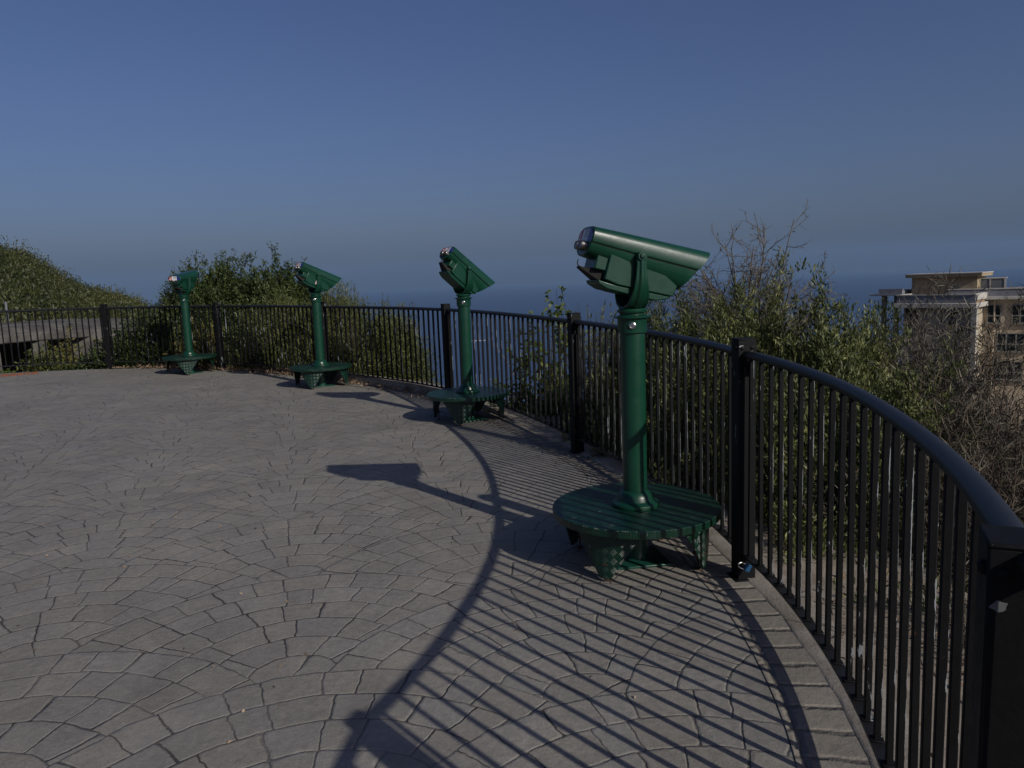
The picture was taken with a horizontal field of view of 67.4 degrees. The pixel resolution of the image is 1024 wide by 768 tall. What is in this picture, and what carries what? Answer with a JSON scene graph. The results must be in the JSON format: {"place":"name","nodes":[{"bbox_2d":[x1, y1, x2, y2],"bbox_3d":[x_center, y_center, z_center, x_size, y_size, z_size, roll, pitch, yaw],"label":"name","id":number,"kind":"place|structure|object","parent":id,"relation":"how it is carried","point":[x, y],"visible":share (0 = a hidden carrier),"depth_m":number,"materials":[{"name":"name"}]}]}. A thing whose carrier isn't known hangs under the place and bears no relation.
{"place":"outdoors","nodes":[
{"label":"outdoors","id":0,"kind":"place"},
{"bbox_2d":[17,418,635,742],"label":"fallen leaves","id":1,"kind":"object","parent":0,"point":[243,710],"visible":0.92,"depth_m":4.04,"materials":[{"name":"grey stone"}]},
{"bbox_2d":[0,368,797,767],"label":"pavement","id":2,"kind":"structure","parent":0,"point":[432,622],"depth_m":3.80,"materials":[{"name":"grey stone"}]},
{"bbox_2d":[0,372,37,376],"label":"brick edging","id":3,"kind":"object","parent":2,"relation":"on","point":[14,374],"visible":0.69,"depth_m":14.15,"materials":[{"name":"brown brick"}]},
{"bbox_2d":[162,270,216,374],"bbox_3d":[-5.788,-1.101,13.646,0.916,1.822,0.916,-2,8,0],"label":"coin viewer","id":4,"kind":"object","parent":2,"relation":"on","point":[188,360],"visible":1,"depth_m":13.56,"materials":[{"name":"green paint"}]},
{"bbox_2d":[138,361,490,411],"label":"grass","id":5,"kind":"structure","parent":2,"relation":"on","point":[286,370],"depth_m":13.71,"materials":[{"name":"green plant"}]},
{"bbox_2d":[289,262,351,387],"bbox_3d":[-2.907,-0.890,11.489,0.916,1.856,0.916,-2,8,0],"label":"coin viewer","id":6,"kind":"object","parent":2,"relation":"on","point":[316,281],"visible":1,"depth_m":11.41,"materials":[{"name":"green paint"}]},
{"bbox_2d":[427,247,508,425],"bbox_3d":[-0.514,-0.545,8.441,0.916,1.900,0.916,-2,8,0],"label":"coin viewer","id":7,"kind":"object","parent":2,"relation":"on","point":[463,276],"visible":1,"depth_m":8.34,"materials":[{"name":"green paint"}]},
{"bbox_2d":[326,380,870,767],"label":"pavement border","id":8,"kind":"object","parent":2,"relation":"on","point":[820,732],"visible":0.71,"depth_m":3.15,"materials":[{"name":"stamped grey concrete"}]},
{"bbox_2d":[552,226,720,581],"bbox_3d":[0.658,0.070,4.161,0.916,1.823,0.916,-2,8,0],"label":"coin viewer","id":9,"kind":"object","parent":2,"relation":"on","point":[614,527],"visible":1,"depth_m":4.03,"materials":[{"name":"green paint"}]},
{"bbox_2d":[0,0,1023,300],"label":"sky","id":10,"kind":"structure","parent":0,"point":[365,140],"materials":[{"name":"blue"}]},
{"bbox_2d":[141,268,1023,401],"bbox_3d":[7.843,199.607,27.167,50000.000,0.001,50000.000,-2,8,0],"label":"sea","id":11,"kind":"structure","parent":0,"point":[861,288],"depth_m":6241.55,"materials":[{"name":"liquid"}]},
{"bbox_2d":[532,406,966,767],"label":"path","id":12,"kind":"structure","parent":0,"point":[813,587],"depth_m":3.67,"materials":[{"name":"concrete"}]},
{"bbox_2d":[880,256,1023,272],"bbox_3d":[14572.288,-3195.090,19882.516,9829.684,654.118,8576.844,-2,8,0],"label":"distant mountain","id":13,"kind":"structure","parent":0,"point":[1015,262],"depth_m":19896.07,"materials":[{"name":"blue"}]},
{"bbox_3d":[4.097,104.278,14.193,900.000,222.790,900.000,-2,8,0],"label":"ground","id":14,"kind":"structure","parent":0,"visible":0},
{"bbox_2d":[4,301,9,322],"bbox_3d":[-14.207,-0.970,21.800,0.070,2.750,0.067,-2,8,0],"label":"pole","id":15,"kind":"object","parent":14,"relation":"on","point":[5,305],"visible":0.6,"depth_m":21.62,"materials":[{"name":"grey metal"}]},
{"bbox_2d":[0,366,18,373],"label":"shrub","id":16,"kind":"object","parent":14,"relation":"on","point":[3,371],"visible":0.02,"depth_m":16.46,"materials":[{"name":"green plant"}]},
{"bbox_2d":[14,344,68,371],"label":"shrub","id":17,"kind":"object","parent":14,"relation":"on","point":[39,368],"visible":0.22,"depth_m":16.08,"materials":[{"name":"green plant"}]},
{"bbox_2d":[42,326,89,369],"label":"shrub","id":18,"kind":"object","parent":14,"relation":"on","point":[69,355],"visible":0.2,"depth_m":16.80,"materials":[{"name":"green plant"}]},
{"bbox_2d":[0,318,141,372],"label":"bunker","id":19,"kind":"object","parent":14,"relation":"on","point":[34,337],"visible":0.33,"depth_m":19.16,"materials":[{"name":"concrete"}]},
{"bbox_2d":[0,235,152,322],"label":"hillside scrub","id":20,"kind":"object","parent":14,"relation":"on","point":[28,280],"visible":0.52,"depth_m":43.05,"materials":[{"name":"green plant"}]},
{"bbox_2d":[61,347,103,369],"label":"shrub","id":21,"kind":"object","parent":14,"relation":"on","point":[64,367],"visible":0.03,"depth_m":16.08,"materials":[{"name":"green plant"}]},
{"bbox_2d":[91,336,144,368],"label":"shrub","id":22,"kind":"object","parent":14,"relation":"on","point":[101,348],"visible":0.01,"depth_m":16.09,"materials":[{"name":"green plant"}]},
{"bbox_2d":[73,298,207,369],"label":"shrub","id":23,"kind":"object","parent":14,"relation":"on","point":[103,365],"visible":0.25,"depth_m":15.01,"materials":[{"name":"green plant"}]},
{"bbox_2d":[140,265,182,314],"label":"shrub","id":24,"kind":"object","parent":14,"relation":"on","point":[161,290],"visible":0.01,"depth_m":16.33,"materials":[{"name":"green plant"}]},
{"bbox_2d":[162,313,238,370],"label":"shrub","id":25,"kind":"object","parent":14,"relation":"on","point":[199,345],"visible":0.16,"depth_m":14.66,"materials":[{"name":"green plant"}]},
{"bbox_2d":[144,248,263,362],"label":"shrub","id":26,"kind":"object","parent":14,"relation":"on","point":[209,288],"visible":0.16,"depth_m":15.92,"materials":[{"name":"green plant"}]},
{"bbox_2d":[210,285,330,375],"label":"shrub","id":27,"kind":"object","parent":14,"relation":"on","point":[277,302],"visible":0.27,"depth_m":13.98,"materials":[{"name":"green plant"}]},
{"bbox_2d":[222,241,345,362],"bbox_3d":[-4.778,-1.396,15.865,2.968,3.124,2.572,-2,8,0],"label":"shrub","id":28,"kind":"object","parent":14,"relation":"on","point":[286,282],"visible":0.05,"depth_m":15.51,"materials":[{"name":"green plant"}]},
{"bbox_2d":[281,279,372,375],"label":"shrub","id":29,"kind":"object","parent":14,"relation":"on","point":[327,297],"visible":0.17,"depth_m":13.68,"materials":[{"name":"green plant"}]},
{"bbox_2d":[335,284,443,383],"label":"shrub","id":30,"kind":"object","parent":14,"relation":"on","point":[388,349],"visible":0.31,"depth_m":12.27,"materials":[{"name":"green plant"}]},
{"bbox_2d":[489,372,569,415],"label":"shrub","id":31,"kind":"object","parent":14,"relation":"on","point":[558,407],"visible":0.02,"depth_m":8.99,"materials":[{"name":"green plant"}]},
{"bbox_2d":[485,286,587,414],"bbox_3d":[0.298,0.001,9.121,1.651,2.311,1.335,-2,8,0],"label":"sapling","id":32,"kind":"object","parent":14,"relation":"on","point":[556,313],"visible":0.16,"depth_m":8.95,"materials":[{"name":"green plant"}]},
{"bbox_2d":[106,364,967,756],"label":"leaf litter","id":33,"kind":"object","parent":14,"relation":"on","point":[408,398],"visible":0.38,"depth_m":11.82,"materials":[{"name":"brown plant"}]},
{"bbox_2d":[549,318,615,427],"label":"olive bush","id":34,"kind":"object","parent":14,"relation":"on","point":[586,359],"visible":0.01,"depth_m":8.08,"materials":[{"name":"green plant"}]},
{"bbox_2d":[334,373,931,767],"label":"kerb","id":35,"kind":"structure","parent":14,"relation":"on","point":[765,588],"depth_m":3.60,"materials":[{"name":"concrete"}]},
{"bbox_2d":[0,302,1023,767],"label":"fence","id":36,"kind":"object","parent":35,"relation":"on","point":[992,716],"visible":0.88,"depth_m":2.70,"materials":[{"name":"black metal"}]},
{"bbox_2d":[738,562,751,572],"bbox_3d":[1.174,0.924,3.877,0.077,0.061,0.018,-4,8,-15],"label":"padlock","id":37,"kind":"object","parent":36,"relation":"hanging from","point":[747,567],"visible":1,"depth_m":3.87,"materials":[{"name":"blue metal"}]},
{"bbox_2d":[557,280,730,446],"bbox_3d":[1.531,0.353,7.414,2.124,2.894,1.970,-8,10,-36],"label":"olive bush","id":38,"kind":"object","parent":14,"relation":"on","point":[653,325],"visible":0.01,"depth_m":7.28,"materials":[{"name":"green plant"}]},
{"bbox_2d":[657,198,843,373],"bbox_3d":[2.077,-0.781,6.503,1.616,1.530,1.178,-2,8,0],"label":"dry bush","id":39,"kind":"object","parent":14,"relation":"on","point":[715,293],"visible":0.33,"depth_m":6.51,"materials":[{"name":"brown plant"}]},
{"bbox_2d":[586,246,946,519],"bbox_3d":[2.120,0.480,6.003,3.195,3.128,2.867,-2,8,0],"label":"olive bush","id":40,"kind":"object","parent":14,"relation":"on","point":[782,350],"visible":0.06,"depth_m":5.80,"materials":[{"name":"green plant"}]},
{"bbox_2d":[710,307,1021,589],"bbox_3d":[2.269,1.040,5.044,2.513,3.068,2.395,-2,8,0],"label":"olive bush","id":41,"kind":"object","parent":14,"relation":"on","point":[871,389],"visible":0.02,"depth_m":4.69,"materials":[{"name":"green plant"}]},
{"bbox_2d":[791,292,961,452],"bbox_3d":[2.892,0.806,6.544,2.194,3.194,2.178,-8,9,-35],"label":"olive bush","id":42,"kind":"object","parent":14,"relation":"on","point":[882,328],"depth_m":6.15,"materials":[{"name":"green plant"}]},
{"bbox_2d":[822,532,967,612],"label":"olive bush","id":43,"kind":"object","parent":14,"relation":"on","point":[923,607],"depth_m":3.57,"materials":[{"name":"green plant"}]},
{"bbox_2d":[830,299,962,423],"bbox_3d":[3.616,0.723,7.520,1.828,3.100,1.851,-4,8,-15],"label":"dry bush","id":44,"kind":"object","parent":14,"relation":"on","point":[913,332],"depth_m":7.42,"materials":[{"name":"brown plant"}]},
{"bbox_2d":[773,313,1023,593],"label":"dry bush","id":45,"kind":"object","parent":14,"relation":"on","point":[1017,509],"depth_m":4.32,"materials":[{"name":"brown plant"}]},
{"bbox_2d":[832,561,968,676],"bbox_3d":[2.071,1.819,3.266,2.174,2.228,2.101,1,8,20],"label":"dry bush","id":46,"kind":"object","parent":14,"relation":"on","point":[964,632],"visible":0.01,"depth_m":3.19,"materials":[{"name":"brown plant"}]},
{"bbox_2d":[846,266,1023,514],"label":"dry bush","id":47,"kind":"object","parent":14,"relation":"on","point":[973,393],"visible":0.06,"depth_m":5.96,"materials":[{"name":"brown plant"}]},
{"bbox_2d":[870,271,1023,459],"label":"apartment building","id":48,"kind":"structure","parent":14,"relation":"on","point":[965,287],"depth_m":58.73,"materials":[{"name":"beige concrete"}]},
{"bbox_2d":[905,308,917,325],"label":"doorway","id":49,"kind":"structure","parent":48,"relation":"in","point":[907,309],"depth_m":59.84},
{"bbox_2d":[946,311,958,326],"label":"window","id":50,"kind":"structure","parent":48,"relation":"in","point":[951,318],"depth_m":57.85,"materials":[{"name":"black glass"}]},
{"bbox_2d":[985,304,1002,323],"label":"window","id":51,"kind":"structure","parent":48,"relation":"in","point":[990,308],"depth_m":58.66,"materials":[{"name":"black glass"}]},
{"bbox_2d":[995,361,1022,380],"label":"window","id":52,"kind":"structure","parent":48,"relation":"in","point":[1001,361],"depth_m":58.53,"materials":[{"name":"black glass"}]},
{"bbox_2d":[995,333,1023,352],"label":"window","id":53,"kind":"structure","parent":48,"relation":"in","point":[1005,335],"depth_m":58.31,"materials":[{"name":"black glass"}]},
{"bbox_2d":[1009,304,1023,323],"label":"window","id":54,"kind":"structure","parent":48,"relation":"in","point":[1021,313],"depth_m":57.75,"materials":[{"name":"black glass"}]}
]}

